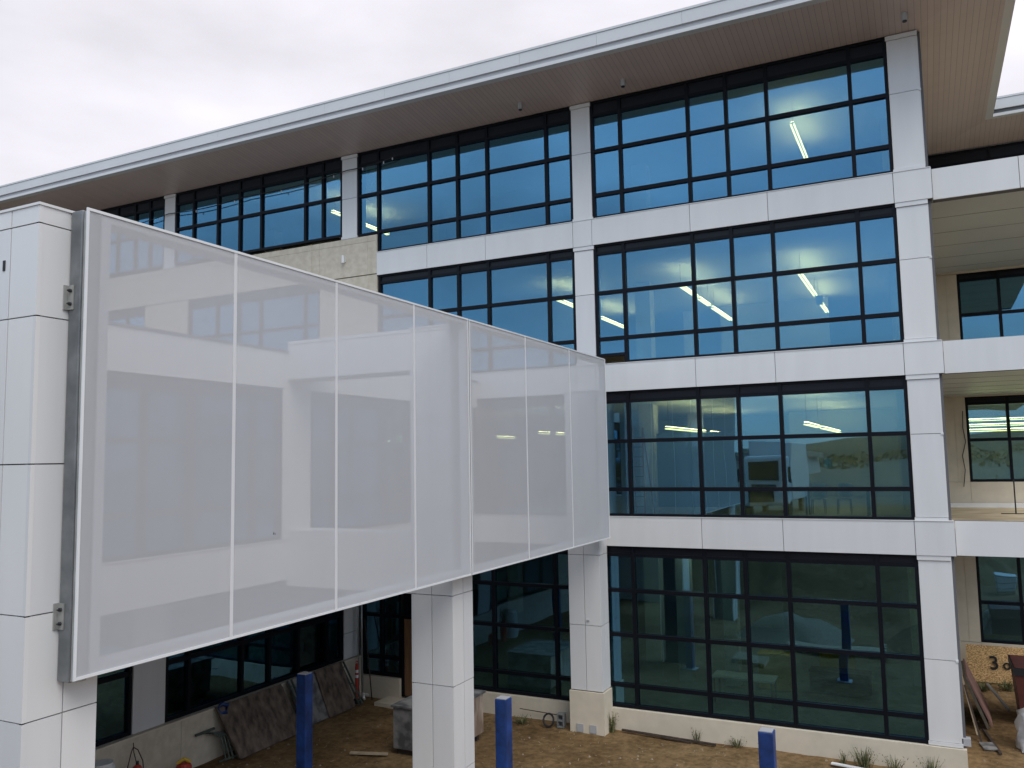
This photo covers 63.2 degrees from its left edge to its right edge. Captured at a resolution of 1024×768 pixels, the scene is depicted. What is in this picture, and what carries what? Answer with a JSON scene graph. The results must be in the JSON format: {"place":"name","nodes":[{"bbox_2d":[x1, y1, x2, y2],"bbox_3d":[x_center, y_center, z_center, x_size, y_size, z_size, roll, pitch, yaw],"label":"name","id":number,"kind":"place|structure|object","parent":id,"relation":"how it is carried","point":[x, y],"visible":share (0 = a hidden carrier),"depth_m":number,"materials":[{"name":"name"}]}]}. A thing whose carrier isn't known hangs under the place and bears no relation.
{"place":"outdoors","nodes":[
{"label":"outdoors","id":0,"kind":"place"},
{"bbox_2d":[0,0,1023,185],"label":"sky","id":1,"kind":"structure","parent":0,"point":[82,81],"materials":[{"name":"white"}]},
{"bbox_2d":[194,677,1023,767],"bbox_3d":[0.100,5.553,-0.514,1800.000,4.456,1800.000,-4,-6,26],"label":"ground","id":2,"kind":"structure","parent":0,"point":[362,733],"depth_m":22.45,"materials":[{"name":"soil"}]},
{"bbox_2d":[0,201,96,767],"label":"clad pillar","id":3,"kind":"structure","parent":2,"relation":"on","point":[47,719],"depth_m":9.10,"materials":[{"name":"white metal"}]},
{"bbox_2d":[52,210,99,682],"bbox_3d":[-4.851,0.629,9.263,0.309,5.230,0.205,-4,-6,26],"label":"galvanized mast","id":4,"kind":"object","parent":3,"relation":"attached to","point":[64,608],"visible":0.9,"depth_m":9.24,"materials":[{"name":"metal"}]},
{"bbox_2d":[72,207,471,680],"bbox_3d":[-2.928,0.927,13.078,0.332,5.184,8.718,-4,-6,26],"label":"screen","id":5,"kind":"object","parent":4,"relation":"hanging from","point":[144,592],"visible":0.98,"depth_m":11.19,"materials":[{"name":"white fabric"}]},
{"bbox_2d":[95,759,115,767],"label":"plastic drum","id":6,"kind":"object","parent":2,"relation":"on","point":[105,763],"visible":0.77,"depth_m":18.82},
{"bbox_2d":[127,743,143,767],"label":"gas cylinder","id":7,"kind":"object","parent":2,"relation":"on","point":[137,765],"visible":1,"depth_m":19.64,"materials":[{"name":"red metal"}]},
{"bbox_2d":[176,757,191,767],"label":"fuel can","id":8,"kind":"object","parent":2,"relation":"on","point":[183,762],"visible":1,"depth_m":20.59,"materials":[{"name":"red plastic"}]},
{"bbox_2d":[195,727,237,762],"bbox_3d":[-7.812,9.522,21.945,0.432,0.823,1.101,-6,-7,42],"label":"trestle","id":9,"kind":"object","parent":2,"relation":"on","point":[223,735],"visible":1,"depth_m":22.01,"materials":[{"name":"grey metal"}]},
{"bbox_2d":[94,328,406,767],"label":"wing","id":10,"kind":"structure","parent":2,"relation":"on","point":[160,713],"depth_m":23.23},
{"bbox_2d":[95,666,132,746],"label":"window","id":11,"kind":"structure","parent":10,"relation":"in","point":[126,674],"depth_m":20.09,"materials":[{"name":"metal"}]},
{"bbox_2d":[170,395,280,549],"bbox_3d":[-6.961,1.483,15.145,0.180,3.370,7.810,-4,-6,26],"label":"window","id":12,"kind":"structure","parent":10,"relation":"in","point":[252,418],"depth_m":17.49,"materials":[{"name":"metal"}]},
{"bbox_2d":[165,595,342,722],"bbox_3d":[-7.278,6.904,24.438,0.180,3.860,7.200,-4,-6,26],"label":"window","id":13,"kind":"structure","parent":10,"relation":"in","point":[187,656],"depth_m":24.04,"materials":[{"name":"metal"}]},
{"bbox_2d":[310,399,406,527],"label":"window","id":14,"kind":"structure","parent":10,"relation":"in","point":[330,499],"depth_m":20.19,"materials":[{"name":"metal"}]},
{"bbox_2d":[215,684,295,759],"bbox_3d":[-7.006,9.382,23.249,0.714,1.357,2.750,-4,-6,26],"label":"formwork panel","id":15,"kind":"object","parent":2,"relation":"on","point":[257,721],"visible":0.86,"depth_m":23.13,"materials":[{"name":"brown wood"}]},
{"bbox_2d":[218,702,229,713],"bbox_3d":[-7.753,8.717,22.383,0.165,0.351,0.379,-5,-6,34],"label":"blue rag","id":16,"kind":"object","parent":15,"relation":"on","point":[223,704],"visible":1,"depth_m":22.34,"materials":[{"name":"fabric"}]},
{"bbox_2d":[287,680,295,701],"bbox_3d":[-6.292,9.485,24.677,0.757,1.372,0.198,-1,-5,4],"label":"steel ladder rack","id":17,"kind":"object","parent":2,"relation":"on","point":[290,688],"visible":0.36,"depth_m":24.66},
{"bbox_2d":[296,671,312,767],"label":"blue post","id":18,"kind":"object","parent":2,"relation":"on","point":[304,716],"visible":1,"depth_m":19.79,"materials":[{"name":"paint"}]},
{"bbox_2d":[289,672,328,723],"bbox_3d":[-5.906,9.579,25.654,0.537,1.367,2.450,-4,-6,26],"label":"formwork panel","id":19,"kind":"object","parent":2,"relation":"on","point":[319,712],"visible":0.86,"depth_m":25.38,"materials":[{"name":"wood"}]},
{"bbox_2d":[314,662,355,717],"bbox_3d":[-5.562,9.607,26.208,0.498,1.403,1.450,-4,-6,26],"label":"formwork panel","id":20,"kind":"object","parent":2,"relation":"on","point":[334,687],"visible":1,"depth_m":26.16,"materials":[{"name":"brown wood"}]},
{"bbox_2d":[343,661,363,705],"bbox_3d":[-5.187,9.670,26.890,0.757,1.372,0.198,-1,-5,4],"label":"steel ladder rack","id":21,"kind":"object","parent":2,"relation":"on","point":[352,689],"visible":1,"depth_m":26.88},
{"bbox_2d":[354,660,362,703],"bbox_3d":[-5.096,9.757,27.336,0.380,1.334,0.400,-4,-6,26],"label":"delineator post","id":22,"kind":"object","parent":2,"relation":"on","point":[356,676],"visible":0.86,"depth_m":27.30,"materials":[{"name":"red plastic"}]},
{"bbox_2d":[357,606,359,693],"bbox_3d":[-5.157,7.920,27.856,0.043,5.052,0.232,2,-6,-31],"label":"pipe","id":23,"kind":"object","parent":2,"relation":"on","point":[358,638],"visible":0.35,"depth_m":27.79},
{"bbox_2d":[361,605,362,692],"bbox_3d":[-5.027,7.917,27.848,0.056,5.054,0.466,1,-6,-17],"label":"pipe","id":24,"kind":"object","parent":2,"relation":"on","point":[362,647],"visible":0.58,"depth_m":27.68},
{"bbox_2d":[349,751,387,754],"bbox_3d":[-3.822,9.854,22.209,1.044,0.050,0.120,-2,-5,10],"label":"timber offcut","id":25,"kind":"object","parent":2,"relation":"on","point":[367,753],"visible":1,"depth_m":22.18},
{"bbox_2d":[364,619,372,699],"bbox_3d":[-4.790,9.159,27.749,0.038,2.557,0.538,3,-7,-37],"label":"pipe","id":26,"kind":"object","parent":2,"relation":"on","point":[368,659],"visible":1,"depth_m":27.72,"materials":[{"name":"metal"}]},
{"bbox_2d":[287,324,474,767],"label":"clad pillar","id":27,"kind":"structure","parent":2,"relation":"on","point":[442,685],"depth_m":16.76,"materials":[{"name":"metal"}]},
{"bbox_2d":[468,319,609,574],"bbox_3d":[0.819,1.555,20.587,0.332,5.184,8.108,-4,-6,26],"label":"screen","id":28,"kind":"object","parent":27,"relation":"attached to","point":[543,389],"visible":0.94,"depth_m":19.40,"materials":[{"name":"white fabric"}]},
{"bbox_2d":[391,689,485,755],"bbox_3d":[-1.989,9.326,22.936,1.700,1.330,2.250,-4,-6,26],"label":"metal box","id":29,"kind":"object","parent":2,"relation":"on","point":[402,728],"visible":0.27,"depth_m":22.29,"materials":[{"name":"metal"}]},
{"bbox_2d":[495,695,512,767],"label":"blue post","id":30,"kind":"object","parent":2,"relation":"on","point":[503,726],"visible":1,"depth_m":17.45,"materials":[{"name":"paint"}]},
{"bbox_2d":[0,0,1023,767],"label":"office building","id":31,"kind":"structure","parent":2,"relation":"on","point":[886,214],"depth_m":27.14,"materials":[{"name":"metal"}]},
{"bbox_2d":[101,197,164,276],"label":"window","id":32,"kind":"structure","parent":31,"relation":"in","point":[148,206],"depth_m":34.99,"materials":[{"name":"metal"}]},
{"bbox_2d":[215,297,288,334],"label":"window","id":33,"kind":"structure","parent":31,"relation":"in","point":[217,321],"depth_m":32.43,"materials":[{"name":"metal"}]},
{"bbox_2d":[175,158,341,253],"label":"window","id":34,"kind":"structure","parent":31,"relation":"in","point":[333,166],"depth_m":31.82,"materials":[{"name":"metal"}]},
{"bbox_2d":[142,154,396,222],"bbox_3d":[-12.966,-6.997,33.404,20.056,0.933,0.048,-4,-6,26],"label":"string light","id":35,"kind":"object","parent":31,"relation":"attached to","point":[276,190],"visible":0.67,"depth_m":31.26,"materials":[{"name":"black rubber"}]},
{"bbox_2d":[366,224,389,234],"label":"strip light","id":36,"kind":"object","parent":31,"relation":"hanging from","point":[371,227],"visible":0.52,"depth_m":36.28,"materials":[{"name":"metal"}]},
{"bbox_2d":[362,593,403,677],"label":"window","id":37,"kind":"structure","parent":31,"relation":"in","point":[381,614],"depth_m":27.97,"materials":[{"name":"metal"}]},
{"bbox_2d":[404,619,411,695],"bbox_3d":[-3.110,9.006,27.338,0.960,2.480,0.060,-4,-6,26],"label":"door","id":38,"kind":"structure","parent":31,"relation":"in","point":[407,622],"depth_m":27.46,"materials":[{"name":"metal"}]},
{"bbox_2d":[357,107,572,250],"bbox_3d":[-1.783,-6.645,28.018,8.280,3.740,0.180,-4,-6,26],"label":"window","id":39,"kind":"structure","parent":31,"relation":"in","point":[543,121],"depth_m":27.90,"materials":[{"name":"metal"}]},
{"bbox_2d":[378,248,576,366],"bbox_3d":[-1.299,-2.160,27.401,7.380,3.700,0.180,-4,-6,26],"label":"window","id":40,"kind":"structure","parent":31,"relation":"in","point":[550,257],"depth_m":27.09,"materials":[{"name":"metal"}]},
{"bbox_2d":[518,102,522,110],"bbox_3d":[0.258,-8.742,26.222,0.150,0.240,0.150,-4,-6,26],"label":"downlight","id":41,"kind":"object","parent":31,"relation":"attached to","point":[520,106],"visible":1,"depth_m":26.16,"materials":[{"name":"metal"}]},
{"bbox_2d":[472,550,570,700],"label":"window","id":42,"kind":"structure","parent":31,"relation":"in","point":[556,586],"depth_m":25.60,"materials":[{"name":"metal"}]},
{"bbox_2d":[488,403,564,514],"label":"window","id":43,"kind":"structure","parent":31,"relation":"in","point":[553,488],"depth_m":25.71,"materials":[{"name":"metal"}]},
{"bbox_2d":[557,280,572,307],"bbox_3d":[2.107,-3.315,31.054,0.140,0.750,2.400,-4,-6,26],"label":"strip light","id":44,"kind":"object","parent":31,"relation":"hanging from","point":[566,303],"visible":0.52,"depth_m":30.72,"materials":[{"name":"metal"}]},
{"bbox_2d":[601,316,623,327],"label":"strip light","id":45,"kind":"object","parent":31,"relation":"hanging from","point":[612,322],"visible":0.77,"depth_m":35.20,"materials":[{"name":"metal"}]},
{"bbox_2d":[620,79,624,87],"bbox_3d":[3.293,-8.936,24.724,0.150,0.240,0.150,-4,-6,26],"label":"downlight","id":46,"kind":"object","parent":31,"relation":"attached to","point":[622,83],"visible":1,"depth_m":24.67,"materials":[{"name":"metal"}]},
{"bbox_2d":[627,427,654,513],"bbox_3d":[3.953,2.705,25.758,0.630,2.711,0.960,-4,-6,26],"label":"step ladder","id":47,"kind":"object","parent":31,"relation":"on","point":[643,466],"visible":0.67,"depth_m":25.69,"materials":[{"name":"metal"}]},
{"bbox_2d":[665,401,705,431],"bbox_3d":[6.239,1.179,29.681,0.140,1.000,5.300,-4,-6,26],"label":"strip light","id":48,"kind":"object","parent":31,"relation":"hanging from","point":[680,429],"visible":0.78,"depth_m":28.86,"materials":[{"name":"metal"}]},
{"bbox_2d":[680,277,698,297],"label":"strip light","id":49,"kind":"object","parent":31,"relation":"hanging from","point":[687,290],"visible":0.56,"depth_m":28.75,"materials":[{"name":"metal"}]},
{"bbox_2d":[698,287,710,305],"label":"strip light","id":50,"kind":"object","parent":31,"relation":"hanging from","point":[703,301],"visible":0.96,"depth_m":30.82,"materials":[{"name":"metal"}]},
{"bbox_2d":[711,294,731,320],"bbox_3d":[8.522,-3.178,33.781,0.140,0.750,3.400,-4,-6,26],"label":"strip light","id":51,"kind":"object","parent":31,"relation":"hanging from","point":[720,312],"visible":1,"depth_m":33.41,"materials":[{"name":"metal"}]},
{"bbox_2d":[590,38,893,217],"bbox_3d":[6.279,-7.158,24.038,8.450,3.740,0.180,-4,-6,26],"label":"window","id":52,"kind":"structure","parent":31,"relation":"in","point":[846,56],"depth_m":23.90,"materials":[{"name":"metal"}]},
{"bbox_2d":[712,670,777,708],"bbox_3d":[6.866,8.986,24.513,1.800,0.760,0.800,-4,-6,26],"label":"work table","id":53,"kind":"object","parent":31,"relation":"on","point":[743,676],"visible":0.83,"depth_m":24.48,"materials":[{"name":"white plastic"}]},
{"bbox_2d":[594,204,903,361],"bbox_3d":[6.360,-2.648,23.620,8.450,3.700,0.180,-4,-6,26],"label":"window","id":54,"kind":"structure","parent":31,"relation":"in","point":[856,216],"depth_m":23.48,"materials":[{"name":"metal"}]},
{"bbox_2d":[606,375,914,519],"bbox_3d":[6.441,1.867,23.202,8.450,3.710,0.180,-4,-6,26],"label":"window","id":55,"kind":"structure","parent":31,"relation":"in","point":[867,384],"depth_m":22.95,"materials":[{"name":"metal"}]},
{"bbox_2d":[607,546,928,743],"bbox_3d":[6.531,6.854,22.740,8.450,4.610,0.180,-4,-6,26],"label":"window","id":56,"kind":"structure","parent":31,"relation":"in","point":[877,560],"depth_m":22.46,"materials":[{"name":"metal"}]},
{"bbox_2d":[757,649,791,690],"bbox_3d":[8.291,8.952,26.046,1.040,1.060,0.640,-4,-6,26],"label":"yellow crate","id":57,"kind":"object","parent":31,"relation":"on","point":[774,662],"visible":0.68,"depth_m":25.79,"materials":[{"name":"plastic"}]},
{"bbox_2d":[790,110,807,157],"bbox_3d":[9.516,-8.273,27.491,0.140,0.800,3.900,-4,-6,26],"label":"strip light","id":58,"kind":"object","parent":31,"relation":"hanging from","point":[798,138],"visible":0.84,"depth_m":26.96,"materials":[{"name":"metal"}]},
{"bbox_2d":[798,254,817,295],"bbox_3d":[10.050,-3.713,28.301,0.140,0.750,4.300,-4,-6,26],"label":"strip light","id":59,"kind":"object","parent":31,"relation":"hanging from","point":[807,284],"visible":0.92,"depth_m":28.23,"materials":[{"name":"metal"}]},
{"bbox_2d":[804,396,820,427],"bbox_3d":[9.822,0.889,27.245,0.140,1.000,3.500,-4,-6,26],"label":"strip light","id":60,"kind":"object","parent":31,"relation":"hanging from","point":[806,423],"visible":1,"depth_m":26.54,"materials":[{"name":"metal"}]},
{"bbox_2d":[810,483,826,513],"bbox_3d":[9.195,3.442,24.968,0.420,0.901,0.465,-4,-6,26],"label":"stacked chair","id":61,"kind":"object","parent":31,"relation":"on","point":[818,493],"visible":0.96,"depth_m":25.12,"materials":[{"name":"white plastic"}]},
{"bbox_2d":[816,295,822,304],"bbox_3d":[8.345,-2.276,22.603,0.180,0.260,0.004,-4,-6,26],"label":"paper notice","id":62,"kind":"object","parent":31,"relation":"attached to","point":[819,299],"visible":1,"depth_m":22.60,"materials":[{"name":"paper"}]},
{"bbox_2d":[817,281,828,312],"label":"strip light","id":63,"kind":"object","parent":31,"relation":"hanging from","point":[824,308],"visible":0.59,"depth_m":32.88,"materials":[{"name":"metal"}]},
{"bbox_2d":[824,458,831,467],"bbox_3d":[8.423,2.104,22.197,0.180,0.260,0.004,-4,-6,26],"label":"paper notice","id":64,"kind":"object","parent":31,"relation":"attached to","point":[827,463],"visible":1,"depth_m":22.20,"materials":[{"name":"teal paper"}]},
{"bbox_2d":[820,401,840,432],"bbox_3d":[12.493,1.337,32.599,0.140,1.000,6.500,-4,-6,26],"label":"strip light","id":65,"kind":"object","parent":31,"relation":"hanging from","point":[830,429],"visible":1,"depth_m":31.45,"materials":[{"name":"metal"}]},
{"bbox_2d":[819,647,855,668],"bbox_3d":[10.258,8.930,26.187,1.040,1.060,0.640,-4,-6,26],"label":"yellow crate","id":66,"kind":"object","parent":31,"relation":"on","point":[838,660],"visible":0.21,"depth_m":25.94,"materials":[{"name":"plastic"}]},
{"bbox_2d":[805,491,870,515],"bbox_3d":[9.409,3.423,24.045,1.800,0.760,0.800,-4,-6,26],"label":"work table","id":67,"kind":"object","parent":31,"relation":"on","point":[868,503],"visible":0.54,"depth_m":24.06,"materials":[{"name":"grey metal"}]},
{"bbox_2d":[808,665,871,699],"bbox_3d":[9.951,9.031,25.211,1.740,0.690,0.640,-4,-6,26],"label":"cabinet","id":68,"kind":"object","parent":31,"relation":"on","point":[845,682],"visible":1,"depth_m":24.98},
{"bbox_2d":[836,483,852,513],"bbox_3d":[9.955,3.425,24.926,0.420,0.901,0.465,-4,-6,26],"label":"stacked chair","id":69,"kind":"object","parent":31,"relation":"on","point":[844,493],"visible":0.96,"depth_m":25.07,"materials":[{"name":"white plastic"}]},
{"bbox_2d":[901,12,907,22],"bbox_3d":[10.043,-9.384,21.303,0.150,0.240,0.150,-4,-6,26],"label":"downlight","id":70,"kind":"object","parent":31,"relation":"attached to","point":[904,17],"visible":1,"depth_m":21.25,"materials":[{"name":"metal"}]},
{"bbox_2d":[962,411,965,484],"bbox_3d":[16.164,2.316,29.782,0.176,2.702,0.035,-4,-6,26],"label":"loose cable","id":71,"kind":"object","parent":31,"relation":"hanging from","point":[964,447],"visible":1,"depth_m":29.77,"materials":[{"name":"black rubber"}]},
{"bbox_2d":[962,736,970,746],"bbox_3d":[11.102,8.729,20.330,0.190,0.170,0.230,-4,-6,26],"label":"joint box","id":72,"kind":"object","parent":31,"relation":"attached to","point":[966,741],"visible":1,"depth_m":20.23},
{"bbox_2d":[928,141,1023,168],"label":"window","id":73,"kind":"structure","parent":31,"relation":"in","point":[1013,149],"depth_m":30.44,"materials":[{"name":"metal"}]},
{"bbox_2d":[956,268,1023,339],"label":"window","id":74,"kind":"structure","parent":31,"relation":"in","point":[1016,272],"depth_m":29.89,"materials":[{"name":"metal"}]},
{"bbox_2d":[964,395,1023,481],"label":"window","id":75,"kind":"structure","parent":31,"relation":"in","point":[1006,399],"depth_m":29.50,"materials":[{"name":"metal"}]},
{"bbox_2d":[969,423,1023,426],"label":"strip light","id":76,"kind":"object","parent":31,"relation":"hanging from","point":[997,424],"visible":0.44,"depth_m":32.35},
{"bbox_2d":[969,417,1023,420],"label":"strip light","id":77,"kind":"object","parent":31,"relation":"hanging from","point":[997,419],"visible":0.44,"depth_m":34.11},
{"bbox_2d":[970,428,1023,431],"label":"strip light","id":78,"kind":"object","parent":31,"relation":"attached to","point":[999,429],"visible":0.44,"depth_m":30.77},
{"bbox_2d":[975,556,1023,644],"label":"window","id":79,"kind":"structure","parent":31,"relation":"in","point":[1020,603],"depth_m":28.97,"materials":[{"name":"metal"}]},
{"bbox_2d":[1001,480,1023,513],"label":"stand rod","id":80,"kind":"object","parent":31,"relation":"on","point":[1014,501],"visible":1,"depth_m":25.77,"materials":[{"name":"grey metal"}]},
{"bbox_2d":[513,713,532,725],"bbox_3d":[0.290,9.947,24.648,0.647,0.268,0.713,1,-6,-24],"label":"weed","id":81,"kind":"object","parent":2,"relation":"on","point":[521,721],"visible":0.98,"depth_m":24.72,"materials":[{"name":"green plant"}]},
{"bbox_2d":[543,713,554,727],"bbox_3d":[1.067,9.815,24.312,0.372,0.392,0.160,-4,-6,26],"label":"hose coil","id":82,"kind":"object","parent":2,"relation":"on","point":[545,725],"visible":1,"depth_m":24.29,"materials":[{"name":"black rubber"}]},
{"bbox_2d":[557,712,566,728],"bbox_3d":[1.447,9.807,24.291,0.220,0.400,0.200,-4,-6,26],"label":"concrete block","id":83,"kind":"object","parent":2,"relation":"on","point":[561,719],"depth_m":24.25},
{"bbox_2d":[567,390,612,735],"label":"clad pillar","id":84,"kind":"structure","parent":2,"relation":"on","point":[591,701],"depth_m":24.01,"materials":[{"name":"metal"}]},
{"bbox_2d":[607,713,618,732],"bbox_3d":[2.867,9.647,23.809,0.441,0.619,0.462,1,-6,-20],"label":"weed","id":85,"kind":"object","parent":2,"relation":"on","point":[611,726],"visible":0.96,"depth_m":23.77,"materials":[{"name":"green plant"}]},
{"bbox_2d":[222,688,1013,767],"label":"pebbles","id":86,"kind":"object","parent":2,"relation":"on","point":[554,748],"visible":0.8,"depth_m":21.99,"materials":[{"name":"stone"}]},
{"bbox_2d":[232,700,1005,767],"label":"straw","id":87,"kind":"object","parent":2,"relation":"on","point":[539,744],"visible":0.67,"depth_m":22.44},
{"bbox_2d":[622,728,715,745],"bbox_3d":[4.295,9.791,23.052,2.704,0.070,0.156,-4,-6,29],"label":"steel strip","id":88,"kind":"object","parent":2,"relation":"on","point":[672,738],"visible":1,"depth_m":22.97,"materials":[{"name":"metal"}]},
{"bbox_2d":[691,727,703,740],"bbox_3d":[5.084,9.615,22.801,0.386,0.416,0.231,-2,-5,6],"label":"weed","id":89,"kind":"object","parent":2,"relation":"on","point":[695,736],"visible":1,"depth_m":22.82,"materials":[{"name":"green plant"}]},
{"bbox_2d":[725,736,746,748],"bbox_3d":[6.051,9.598,22.367,0.746,0.335,0.675,1,-6,-17],"label":"weed","id":90,"kind":"object","parent":2,"relation":"on","point":[736,746],"visible":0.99,"depth_m":22.36,"materials":[{"name":"green plant"}]},
{"bbox_2d":[758,727,776,767],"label":"blue post","id":91,"kind":"object","parent":2,"relation":"on","point":[767,746],"visible":1,"depth_m":15.09,"materials":[{"name":"paint"}]},
{"bbox_2d":[838,749,849,763],"bbox_3d":[8.423,9.409,21.028,0.272,0.381,0.374,-1,-5,-1],"label":"weed","id":92,"kind":"object","parent":2,"relation":"on","point":[843,757],"visible":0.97,"depth_m":21.07,"materials":[{"name":"green plant"}]},
{"bbox_2d":[831,762,861,767],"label":"white strip","id":93,"kind":"object","parent":2,"relation":"on","point":[842,765],"visible":1,"depth_m":20.70,"materials":[{"name":"plastic"}]},
{"bbox_2d":[848,746,879,767],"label":"weed","id":94,"kind":"object","parent":2,"relation":"on","point":[865,761],"visible":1,"depth_m":20.67,"materials":[{"name":"green plant"}]},
{"bbox_2d":[882,755,907,767],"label":"weed","id":95,"kind":"object","parent":2,"relation":"on","point":[896,765],"visible":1,"depth_m":20.41,"materials":[{"name":"green plant"}]},
{"bbox_2d":[913,756,944,767],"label":"weed","id":96,"kind":"object","parent":2,"relation":"on","point":[931,763],"visible":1,"depth_m":20.20,"materials":[{"name":"green plant"}]},
{"bbox_2d":[962,675,977,734],"bbox_3d":[12.752,8.925,23.206,0.085,1.572,0.506,1,-6,-19],"label":"bar","id":97,"kind":"object","parent":2,"relation":"on","point":[969,707],"visible":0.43,"depth_m":23.13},
{"bbox_2d":[964,685,981,741],"bbox_3d":[12.535,8.952,22.639,0.085,1.425,0.513,1,-6,-20],"label":"bar","id":98,"kind":"object","parent":2,"relation":"on","point":[973,715],"visible":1,"depth_m":22.61,"materials":[{"name":"metal"}]},
{"bbox_2d":[968,708,979,716],"bbox_3d":[13.793,9.710,24.704,0.629,0.266,0.521,-4,-6,26],"label":"weed","id":99,"kind":"object","parent":2,"relation":"on","point":[976,712],"visible":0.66,"depth_m":24.73,"materials":[{"name":"green plant"}]},
{"bbox_2d":[961,660,989,728],"bbox_3d":[13.568,9.067,24.412,0.560,1.344,2.300,-4,-6,26],"label":"plywood sheet","id":100,"kind":"object","parent":2,"relation":"on","point":[981,711],"visible":0.64,"depth_m":23.49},
{"bbox_2d":[963,659,992,726],"bbox_3d":[13.729,9.058,24.556,0.600,1.340,2.300,-4,-6,26],"label":"plywood sheet","id":101,"kind":"object","parent":2,"relation":"on","point":[976,690],"visible":1,"depth_m":24.19,"materials":[{"name":"wood"}]},
{"bbox_2d":[977,679,996,691],"bbox_3d":[15.398,9.876,27.232,0.877,0.344,0.821,0,-5,-6],"label":"weed","id":102,"kind":"object","parent":2,"relation":"on","point":[983,688],"visible":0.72,"depth_m":27.26,"materials":[{"name":"green plant"}]},
{"bbox_2d":[979,742,996,749],"bbox_3d":[12.566,9.551,21.957,0.333,0.030,0.611,-3,-6,16],"label":"steel plate","id":103,"kind":"object","parent":2,"relation":"on","point":[988,745],"visible":1,"depth_m":21.92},
{"bbox_2d":[981,727,1001,754],"bbox_3d":[12.923,9.605,22.447,0.070,0.060,2.221,-3,-6,19],"label":"bar","id":104,"kind":"object","parent":2,"relation":"on","point":[998,750],"visible":1,"depth_m":22.48,"materials":[{"name":"metal"}]},
{"bbox_2d":[966,644,1023,683],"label":"osb sheet","id":105,"kind":"object","parent":2,"relation":"on","point":[987,663],"visible":0.68,"depth_m":28.15,"materials":[{"name":"wood"}]},
{"bbox_2d":[986,683,1009,710],"bbox_3d":[15.082,9.705,25.844,0.070,0.349,1.863,-2,-5,12],"label":"bar","id":106,"kind":"object","parent":2,"relation":"on","point":[998,697],"visible":1,"depth_m":25.76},
{"bbox_2d":[991,678,1013,691],"bbox_3d":[16.234,9.835,27.238,1.071,0.397,1.086,-4,-6,26],"label":"weed","id":107,"kind":"object","parent":2,"relation":"on","point":[1007,686],"visible":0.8,"depth_m":27.24,"materials":[{"name":"green plant"}]},
{"bbox_2d":[1008,654,1023,709],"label":"steel bin","id":108,"kind":"object","parent":2,"relation":"on","point":[1016,663],"visible":0.96,"depth_m":23.77,"materials":[{"name":"red metal"}]},
{"bbox_2d":[1014,708,1023,752],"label":"tarp bundle","id":109,"kind":"object","parent":2,"relation":"on","point":[1019,724],"visible":1,"depth_m":21.77,"materials":[{"name":"plastic"}]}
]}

